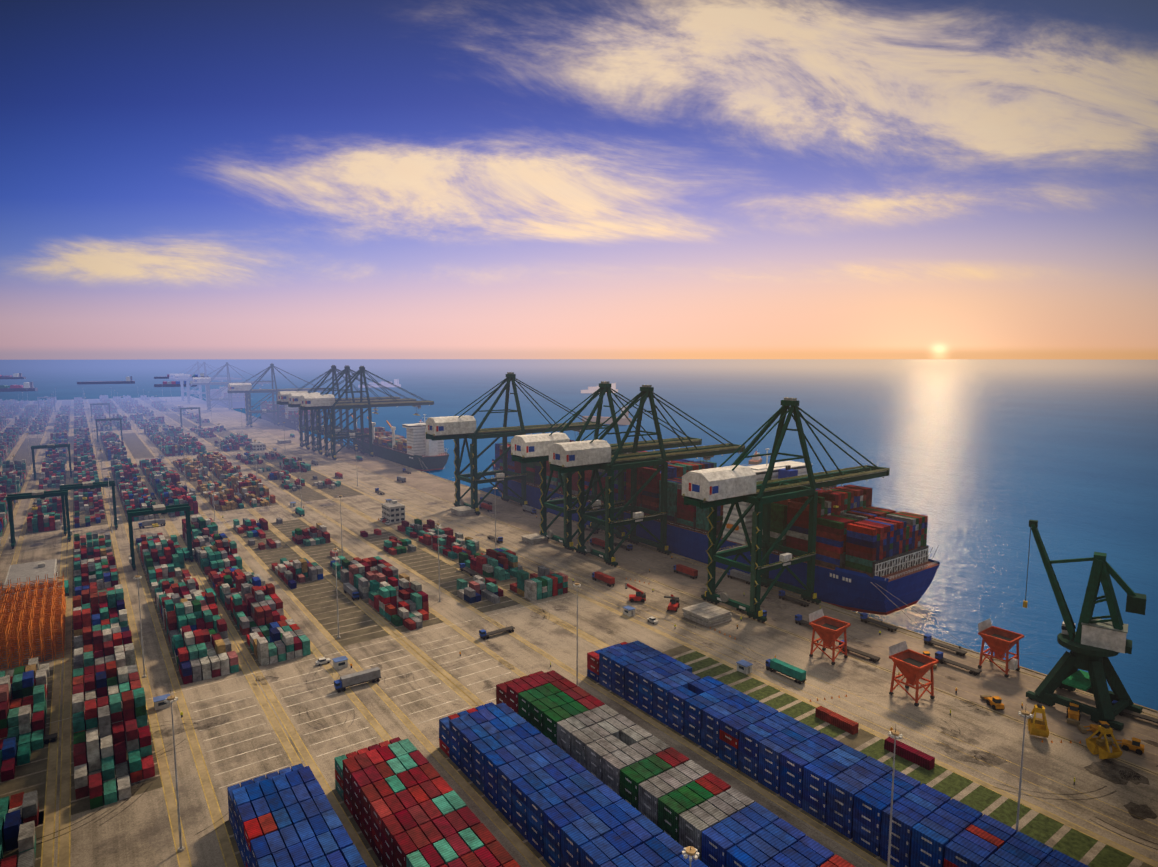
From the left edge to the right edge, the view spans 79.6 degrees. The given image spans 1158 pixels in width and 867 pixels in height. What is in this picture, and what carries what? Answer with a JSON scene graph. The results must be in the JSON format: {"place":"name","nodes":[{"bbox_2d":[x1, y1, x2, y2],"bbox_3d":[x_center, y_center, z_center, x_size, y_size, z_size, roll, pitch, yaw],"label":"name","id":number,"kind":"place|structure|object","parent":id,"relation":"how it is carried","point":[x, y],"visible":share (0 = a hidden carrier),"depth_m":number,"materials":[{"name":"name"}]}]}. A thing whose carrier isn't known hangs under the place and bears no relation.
{"place":"outdoors","nodes":[
{"label":"outdoors","id":0,"kind":"place"},
{"bbox_2d":[285,405,298,418],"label":"ship house","id":1,"kind":"structure","parent":0,"point":[287,408],"depth_m":1056.99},
{"bbox_2d":[402,414,443,455],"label":"ship superstructure","id":2,"kind":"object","parent":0,"point":[417,440],"depth_m":664.54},
{"bbox_2d":[0,359,1157,710],"bbox_3d":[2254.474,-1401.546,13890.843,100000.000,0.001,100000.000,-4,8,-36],"label":"sea water","id":3,"kind":"structure","parent":0,"point":[984,461],"depth_m":1044.78,"materials":[{"name":"liquid"}]},
{"bbox_2d":[0,373,25,378],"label":"ship","id":4,"kind":"object","parent":3,"relation":"on","point":[17,375],"visible":0.9,"depth_m":3536.58,"materials":[{"name":"paint"}]},
{"bbox_2d":[0,382,37,391],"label":"ship","id":5,"kind":"object","parent":3,"relation":"on","point":[28,386],"visible":0.9,"depth_m":2236.21,"materials":[{"name":"paint"}]},
{"bbox_2d":[77,376,134,383],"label":"ship","id":6,"kind":"object","parent":3,"relation":"on","point":[127,381],"visible":0.81,"depth_m":2887.66,"materials":[{"name":"paint"}]},
{"bbox_2d":[154,381,196,386],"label":"ship","id":7,"kind":"object","parent":3,"relation":"on","point":[171,384],"visible":0.62,"depth_m":2588.78,"materials":[{"name":"paint"}]},
{"bbox_2d":[154,372,208,378],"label":"ship","id":8,"kind":"object","parent":3,"relation":"on","point":[195,375],"visible":0.4,"depth_m":3637.29,"materials":[{"name":"paint"}]},
{"bbox_2d":[210,397,245,408],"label":"ship hull","id":9,"kind":"object","parent":3,"relation":"on","point":[238,404],"visible":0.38,"depth_m":1480.49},
{"bbox_2d":[210,389,244,401],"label":"shipping containers","id":10,"kind":"object","parent":9,"relation":"on","point":[238,396],"visible":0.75,"depth_m":1503.09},
{"bbox_2d":[260,413,321,430],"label":"ship hull","id":11,"kind":"object","parent":3,"relation":"on","point":[289,423],"visible":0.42,"depth_m":1054.38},
{"bbox_2d":[260,401,321,420],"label":"shipping containers","id":12,"kind":"object","parent":11,"relation":"on","point":[293,415],"visible":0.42,"depth_m":1076.96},
{"bbox_2d":[358,379,400,387],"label":"ship","id":13,"kind":"object","parent":3,"relation":"on","point":[386,384],"visible":0.62,"depth_m":2545.28,"materials":[{"name":"paint"}]},
{"bbox_2d":[352,439,448,470],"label":"ship hull","id":14,"kind":"object","parent":3,"relation":"on","point":[436,462],"visible":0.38,"depth_m":669.41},
{"bbox_2d":[350,413,395,449],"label":"ship deck cranes","id":15,"kind":"object","parent":14,"relation":"on","point":[393,429],"visible":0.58,"depth_m":722.50},
{"bbox_2d":[353,427,406,453],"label":"shipping containers","id":16,"kind":"object","parent":14,"relation":"on","point":[383,437],"visible":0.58,"depth_m":742.32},
{"bbox_2d":[336,439,448,471],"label":"ship deck fittings","id":17,"kind":"object","parent":14,"relation":"on","point":[426,453],"visible":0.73,"depth_m":666.50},
{"bbox_2d":[581,383,617,392],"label":"ship","id":18,"kind":"object","parent":3,"relation":"on","point":[593,389],"visible":0.56,"depth_m":2122.78,"materials":[{"name":"paint"}]},
{"bbox_2d":[582,406,631,424],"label":"ship","id":19,"kind":"object","parent":3,"relation":"on","point":[623,420],"visible":0.48,"depth_m":1129.04,"materials":[{"name":"paint"}]},
{"bbox_2d":[492,459,939,614],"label":"ship hull","id":20,"kind":"object","parent":3,"relation":"on","point":[860,592],"visible":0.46,"depth_m":301.49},
{"bbox_2d":[448,476,974,651],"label":"ship deck fittings","id":21,"kind":"object","parent":20,"relation":"on","point":[897,565],"visible":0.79,"depth_m":293.58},
{"bbox_2d":[748,451,761,464],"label":"tug boat","id":22,"kind":"object","parent":3,"relation":"on","point":[756,460],"visible":0.92,"depth_m":710.52,"materials":[{"name":"paint"}]},
{"bbox_2d":[0,396,1157,866],"bbox_3d":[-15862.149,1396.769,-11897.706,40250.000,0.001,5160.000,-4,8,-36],"label":"port ground","id":23,"kind":"structure","parent":0,"point":[136,832],"depth_m":220.54,"materials":[{"name":"concrete"}]},
{"bbox_2d":[0,581,9,653],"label":"pipe stack","id":24,"kind":"object","parent":23,"relation":"on","point":[3,597],"visible":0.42,"depth_m":272.04,"materials":[{"name":"paint"}]},
{"bbox_2d":[0,578,20,669],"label":"pipe stack","id":25,"kind":"object","parent":23,"relation":"on","point":[6,618],"visible":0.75,"depth_m":248.33,"materials":[{"name":"paint"}]},
{"bbox_2d":[7,578,27,667],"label":"pipe stack","id":26,"kind":"object","parent":23,"relation":"on","point":[17,623],"visible":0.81,"depth_m":246.27,"materials":[{"name":"paint"}]},
{"bbox_2d":[18,578,38,665],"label":"pipe stack","id":27,"kind":"object","parent":23,"relation":"on","point":[28,620],"visible":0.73,"depth_m":249.22,"materials":[{"name":"paint"}]},
{"bbox_2d":[3,559,57,603],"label":"concrete slab","id":28,"kind":"structure","parent":23,"relation":"on","point":[26,572],"depth_m":312.19,"materials":[{"name":"paint"}]},
{"bbox_2d":[16,732,57,747],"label":"terminal truck","id":29,"kind":"object","parent":23,"relation":"on","point":[47,738],"visible":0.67,"depth_m":188.30,"materials":[{"name":"paint"}]},
{"bbox_2d":[30,575,47,661],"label":"pipe stack","id":30,"kind":"object","parent":23,"relation":"on","point":[37,619],"visible":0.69,"depth_m":251.49,"materials":[{"name":"paint"}]},
{"bbox_2d":[6,489,72,548],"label":"gantry crane","id":31,"kind":"object","parent":23,"relation":"on","point":[41,494],"visible":1,"depth_m":386.00,"materials":[{"name":"paint"}]},
{"bbox_2d":[41,574,55,660],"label":"pipe stack","id":32,"kind":"object","parent":23,"relation":"on","point":[47,619],"visible":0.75,"depth_m":252.26,"materials":[{"name":"paint"}]},
{"bbox_2d":[31,444,72,479],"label":"gantry crane","id":33,"kind":"object","parent":23,"relation":"on","point":[53,446],"visible":1,"depth_m":598.89,"materials":[{"name":"paint"}]},
{"bbox_2d":[52,573,65,658],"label":"pipe stack","id":34,"kind":"object","parent":23,"relation":"on","point":[58,627],"visible":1,"depth_m":258.42,"materials":[{"name":"paint"}]},
{"bbox_2d":[61,580,68,595],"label":"terminal truck","id":35,"kind":"object","parent":23,"relation":"on","point":[66,584],"visible":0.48,"depth_m":306.11,"materials":[{"name":"paint"}]},
{"bbox_2d":[60,481,118,535],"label":"gantry crane","id":36,"kind":"object","parent":23,"relation":"on","point":[91,485],"visible":0.98,"depth_m":414.73,"materials":[{"name":"paint"}]},
{"bbox_2d":[95,418,123,442],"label":"gantry crane","id":37,"kind":"object","parent":23,"relation":"on","point":[110,420],"visible":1,"depth_m":861.35,"materials":[{"name":"paint"}]},
{"bbox_2d":[133,574,146,677],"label":"light mast","id":38,"kind":"object","parent":23,"relation":"on","point":[137,578],"visible":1,"depth_m":225.34,"materials":[{"name":"metal"}]},
{"bbox_2d":[138,519,165,528],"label":"terminal truck","id":39,"kind":"object","parent":23,"relation":"on","point":[151,522],"visible":0.98,"depth_m":427.98,"materials":[{"name":"paint"}]},
{"bbox_2d":[127,503,194,570],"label":"gantry crane","id":40,"kind":"object","parent":23,"relation":"on","point":[162,509],"visible":0.92,"depth_m":348.48,"materials":[{"name":"paint"}]},
{"bbox_2d":[153,693,170,710],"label":"guard shed","id":41,"kind":"structure","parent":23,"relation":"on","point":[159,703],"depth_m":206.47,"materials":[{"name":"paint"}]},
{"bbox_2d":[164,690,184,851],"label":"light mast","id":42,"kind":"object","parent":23,"relation":"on","point":[172,698],"visible":1,"depth_m":145.28,"materials":[{"name":"metal"}]},
{"bbox_2d":[179,407,201,426],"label":"gantry crane","id":43,"kind":"object","parent":23,"relation":"on","point":[198,408],"visible":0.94,"depth_m":1053.18,"materials":[{"name":"paint"}]},
{"bbox_2d":[169,361,233,400],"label":"gantry crane","id":44,"kind":"object","parent":23,"relation":"on","point":[171,376],"visible":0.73,"depth_m":1707.58,"materials":[{"name":"paint"}]},
{"bbox_2d":[174,362,241,402],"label":"gantry crane","id":45,"kind":"object","parent":23,"relation":"on","point":[183,377],"visible":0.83,"depth_m":1612.43,"materials":[{"name":"paint"}]},
{"bbox_2d":[192,362,270,410],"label":"gantry crane","id":46,"kind":"object","parent":23,"relation":"on","point":[207,381],"visible":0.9,"depth_m":1373.00,"materials":[{"name":"paint"}]},
{"bbox_2d":[250,441,265,450],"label":"building","id":47,"kind":"structure","parent":23,"relation":"on","point":[259,445],"depth_m":781.10,"materials":[{"name":"paint"}]},
{"bbox_2d":[227,363,325,426],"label":"gantry crane","id":48,"kind":"object","parent":23,"relation":"on","point":[246,388],"visible":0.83,"depth_m":1062.07,"materials":[{"name":"paint"}]},
{"bbox_2d":[315,657,330,665],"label":"pickup truck","id":49,"kind":"object","parent":23,"relation":"on","point":[320,661],"visible":0.98,"depth_m":236.33,"materials":[{"name":"paint"}]},
{"bbox_2d":[332,548,340,638],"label":"light mast","id":50,"kind":"object","parent":23,"relation":"on","point":[335,550],"visible":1,"depth_m":256.92,"materials":[{"name":"metal"}]},
{"bbox_2d":[277,365,399,449],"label":"gantry crane","id":51,"kind":"object","parent":23,"relation":"on","point":[283,399],"visible":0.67,"depth_m":809.86,"materials":[{"name":"paint"}]},
{"bbox_2d":[332,656,347,669],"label":"guard shed","id":52,"kind":"structure","parent":23,"relation":"on","point":[341,662],"depth_m":233.46,"materials":[{"name":"paint"}]},
{"bbox_2d":[343,582,358,600],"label":"terminal truck","id":53,"kind":"object","parent":23,"relation":"on","point":[351,590],"visible":1,"depth_m":302.13,"materials":[{"name":"paint"}]},
{"bbox_2d":[288,365,415,454],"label":"gantry crane","id":54,"kind":"object","parent":23,"relation":"on","point":[294,399],"visible":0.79,"depth_m":770.02,"materials":[{"name":"paint"}]},
{"bbox_2d":[334,667,380,692],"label":"terminal truck","id":55,"kind":"object","parent":23,"relation":"on","point":[342,683],"visible":1,"depth_m":219.84,"materials":[{"name":"paint"}]},
{"bbox_2d":[300,366,433,459],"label":"gantry crane","id":56,"kind":"object","parent":23,"relation":"on","point":[319,402],"visible":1,"depth_m":728.92,"materials":[{"name":"paint"}]},
{"bbox_2d":[381,500,404,523],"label":"office building","id":57,"kind":"structure","parent":23,"relation":"on","point":[393,511],"depth_m":439.72,"materials":[{"name":"paint"}]},
{"bbox_2d":[435,523,440,601],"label":"light mast","id":58,"kind":"object","parent":23,"relation":"on","point":[438,524],"visible":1,"depth_m":295.27,"materials":[{"name":"metal"}]},
{"bbox_2d":[450,506,475,516],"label":"hatch cover stack","id":59,"kind":"object","parent":23,"relation":"on","point":[460,511],"visible":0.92,"depth_m":460.94,"materials":[{"name":"paint"}]},
{"bbox_2d":[459,563,476,576],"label":"terminal truck","id":60,"kind":"object","parent":23,"relation":"on","point":[464,568],"visible":0.96,"depth_m":337.85,"materials":[{"name":"paint"}]},
{"bbox_2d":[479,503,491,511],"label":"terminal truck","id":61,"kind":"object","parent":23,"relation":"on","point":[488,507],"visible":1,"depth_m":474.14,"materials":[{"name":"paint"}]},
{"bbox_2d":[479,626,514,639],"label":"terminal truck","id":62,"kind":"object","parent":23,"relation":"on","point":[483,634],"visible":0.98,"depth_m":260.30,"materials":[{"name":"paint"}]},
{"bbox_2d":[425,372,601,514],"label":"gantry crane","id":63,"kind":"object","parent":23,"relation":"on","point":[455,428],"visible":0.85,"depth_m":477.72,"materials":[{"name":"paint"}]},
{"bbox_2d":[522,505,535,513],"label":"terminal truck","id":64,"kind":"object","parent":23,"relation":"on","point":[532,510],"visible":1,"depth_m":466.42,"materials":[{"name":"paint"}]},
{"bbox_2d":[521,533,547,544],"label":"hatch cover stack","id":65,"kind":"object","parent":23,"relation":"on","point":[534,539],"visible":1,"depth_m":391.89,"materials":[{"name":"paint"}]},
{"bbox_2d":[0,395,1088,866],"bbox_3d":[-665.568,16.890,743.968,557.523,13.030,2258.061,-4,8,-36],"label":"shipping containers","id":66,"kind":"object","parent":23,"relation":"on","point":[558,769],"visible":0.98,"depth_m":173.54,"materials":[{"name":"metal"}]},
{"bbox_2d":[573,583,580,685],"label":"light mast","id":67,"kind":"object","parent":23,"relation":"on","point":[577,584],"visible":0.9,"depth_m":217.50,"materials":[{"name":"metal"}]},
{"bbox_2d":[0,396,1157,866],"bbox_3d":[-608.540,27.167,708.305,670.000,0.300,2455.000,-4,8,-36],"label":"yard markings","id":68,"kind":"object","parent":23,"relation":"on","point":[1044,826],"visible":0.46,"depth_m":237.14,"materials":[{"name":"yellow paint"}]},
{"bbox_2d":[0,414,1157,849],"bbox_3d":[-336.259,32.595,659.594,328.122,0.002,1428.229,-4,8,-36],"label":"tyre marks","id":69,"kind":"object","parent":23,"relation":"on","point":[1124,778],"visible":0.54,"depth_m":171.45},
{"bbox_2d":[590,538,604,549],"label":"terminal truck","id":70,"kind":"object","parent":23,"relation":"on","point":[597,541],"visible":0.79,"depth_m":382.41,"materials":[{"name":"paint"}]},
{"bbox_2d":[592,571,614,586],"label":"terminal truck","id":71,"kind":"object","parent":23,"relation":"on","point":[605,578],"visible":1,"depth_m":320.07,"materials":[{"name":"paint"}]},
{"bbox_2d":[511,381,701,550],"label":"gantry crane","id":72,"kind":"object","parent":23,"relation":"on","point":[529,448],"visible":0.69,"depth_m":393.39,"materials":[{"name":"paint"}]},
{"bbox_2d":[622,606,635,616],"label":"guard shed","id":73,"kind":"structure","parent":23,"relation":"on","point":[629,611],"depth_m":281.28,"materials":[{"name":"paint"}]},
{"bbox_2d":[625,583,645,602],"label":"reach stacker","id":74,"kind":"object","parent":23,"relation":"on","point":[639,595],"visible":1,"depth_m":296.86,"materials":[{"name":"paint"}]},
{"bbox_2d":[549,385,744,566],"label":"gantry crane","id":75,"kind":"object","parent":23,"relation":"on","point":[581,457],"visible":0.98,"depth_m":364.37,"materials":[{"name":"paint"}]},
{"bbox_2d":[664,594,679,611],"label":"reach stacker","id":76,"kind":"object","parent":23,"relation":"on","point":[674,604],"visible":1,"depth_m":286.00,"materials":[{"name":"paint"}]},
{"bbox_2d":[673,564,697,578],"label":"terminal truck","id":77,"kind":"object","parent":23,"relation":"on","point":[692,573],"visible":1,"depth_m":331.49,"materials":[{"name":"paint"}]},
{"bbox_2d":[682,846,698,866],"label":"light mast","id":78,"kind":"object","parent":23,"relation":"on","point":[691,851],"visible":1,"depth_m":98.69,"materials":[{"name":"metal"}]},
{"bbox_2d":[682,602,731,626],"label":"hatch cover stack","id":79,"kind":"object","parent":23,"relation":"on","point":[706,614],"visible":1,"depth_m":274.37,"materials":[{"name":"paint"}]},
{"bbox_2d":[727,569,750,584],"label":"terminal truck","id":80,"kind":"object","parent":23,"relation":"on","point":[740,575],"visible":0.85,"depth_m":324.43,"materials":[{"name":"paint"}]},
{"bbox_2d":[736,660,752,673],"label":"guard shed","id":81,"kind":"structure","parent":23,"relation":"on","point":[744,666],"depth_m":230.09,"materials":[{"name":"paint"}]},
{"bbox_2d":[765,658,805,683],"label":"terminal truck","id":82,"kind":"object","parent":23,"relation":"on","point":[797,674],"visible":1,"depth_m":225.76,"materials":[{"name":"paint"}]},
{"bbox_2d":[682,397,889,622],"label":"gantry crane","id":83,"kind":"object","parent":23,"relation":"on","point":[733,484],"visible":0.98,"depth_m":290.38,"materials":[{"name":"paint"}]},
{"bbox_2d":[779,590,809,606],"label":"terminal truck","id":84,"kind":"object","parent":23,"relation":"on","point":[782,595],"visible":1,"depth_m":297.10,"materials":[{"name":"paint"}]},
{"bbox_2d":[795,614,811,626],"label":"terminal truck","id":85,"kind":"object","parent":23,"relation":"on","point":[798,618],"visible":0.62,"depth_m":272.02,"materials":[{"name":"paint"}]},
{"bbox_2d":[809,609,850,664],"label":"hopper","id":86,"kind":"object","parent":23,"relation":"on","point":[829,630],"visible":1,"depth_m":240.80,"materials":[{"name":"paint"}]},
{"bbox_2d":[839,640,880,662],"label":"terminal truck","id":87,"kind":"object","parent":23,"relation":"on","point":[871,657],"visible":0.65,"depth_m":241.80,"materials":[{"name":"paint"}]},
{"bbox_2d":[860,612,897,631],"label":"terminal truck","id":88,"kind":"object","parent":23,"relation":"on","point":[864,617],"visible":1,"depth_m":271.01,"materials":[{"name":"paint"}]},
{"bbox_2d":[887,729,902,866],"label":"light mast","id":89,"kind":"object","parent":23,"relation":"on","point":[895,733],"visible":1,"depth_m":131.22,"materials":[{"name":"metal"}]},
{"bbox_2d":[889,641,938,705],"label":"hopper","id":90,"kind":"object","parent":23,"relation":"on","point":[914,667],"visible":1,"depth_m":212.61,"materials":[{"name":"paint"}]},
{"bbox_2d":[924,634,966,655],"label":"terminal truck","id":91,"kind":"object","parent":23,"relation":"on","point":[930,641],"visible":1,"depth_m":249.15,"materials":[{"name":"paint"}]},
{"bbox_2d":[935,651,981,675],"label":"terminal truck","id":92,"kind":"object","parent":23,"relation":"on","point":[940,657],"visible":0.98,"depth_m":233.89,"materials":[{"name":"paint"}]},
{"bbox_2d":[980,695,1004,709],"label":"wheel loader","id":93,"kind":"object","parent":23,"relation":"on","point":[995,702],"visible":1,"depth_m":206.35,"materials":[{"name":"paint"}]},
{"bbox_2d":[978,618,1023,677],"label":"hopper","id":94,"kind":"object","parent":23,"relation":"on","point":[1000,642],"visible":1,"depth_m":231.12,"materials":[{"name":"paint"}]},
{"bbox_2d":[1016,710,1032,832],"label":"light mast","id":95,"kind":"object","parent":23,"relation":"on","point":[1024,712],"visible":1,"depth_m":138.62,"materials":[{"name":"metal"}]},
{"bbox_2d":[1028,704,1048,737],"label":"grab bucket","id":96,"kind":"object","parent":23,"relation":"on","point":[1037,726],"visible":0.96,"depth_m":190.63,"materials":[{"name":"paint"}]},
{"bbox_2d":[1066,702,1079,725],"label":"wheel loader","id":97,"kind":"object","parent":23,"relation":"on","point":[1073,712],"visible":0.92,"depth_m":199.57,"materials":[{"name":"paint"}]},
{"bbox_2d":[1023,519,1145,729],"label":"harbour crane","id":98,"kind":"object","parent":23,"relation":"on","point":[1092,644],"visible":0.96,"depth_m":202.75,"materials":[{"name":"paint"}]},
{"bbox_2d":[1077,721,1112,736],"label":"wheel loader","id":99,"kind":"object","parent":23,"relation":"on","point":[1093,728],"visible":0.56,"depth_m":192.50,"materials":[{"name":"paint"}]},
{"bbox_2d":[1086,724,1122,758],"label":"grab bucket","id":100,"kind":"object","parent":23,"relation":"on","point":[1098,745],"visible":1,"depth_m":180.40,"materials":[{"name":"paint"}]},
{"bbox_2d":[1109,737,1144,754],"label":"wheel loader","id":101,"kind":"object","parent":23,"relation":"on","point":[1135,745],"visible":1,"depth_m":183.84,"materials":[{"name":"paint"}]},
{"bbox_2d":[1112,700,1157,722],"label":"terminal truck","id":102,"kind":"object","parent":23,"relation":"on","point":[1139,715],"visible":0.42,"depth_m":200.43,"materials":[{"name":"paint"}]},
{"bbox_2d":[0,0,1157,359],"label":"sky","id":103,"kind":"structure","parent":0,"point":[180,179],"materials":[{"name":"blue"}]},
{"bbox_2d":[495,440,927,577],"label":"containers","id":104,"kind":"object","parent":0,"point":[856,531],"visible":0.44,"depth_m":313.26,"materials":[{"name":"metal"}]},
{"bbox_2d":[722,448,811,544],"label":"ship superstructure","id":105,"kind":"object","parent":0,"point":[785,469],"depth_m":340.47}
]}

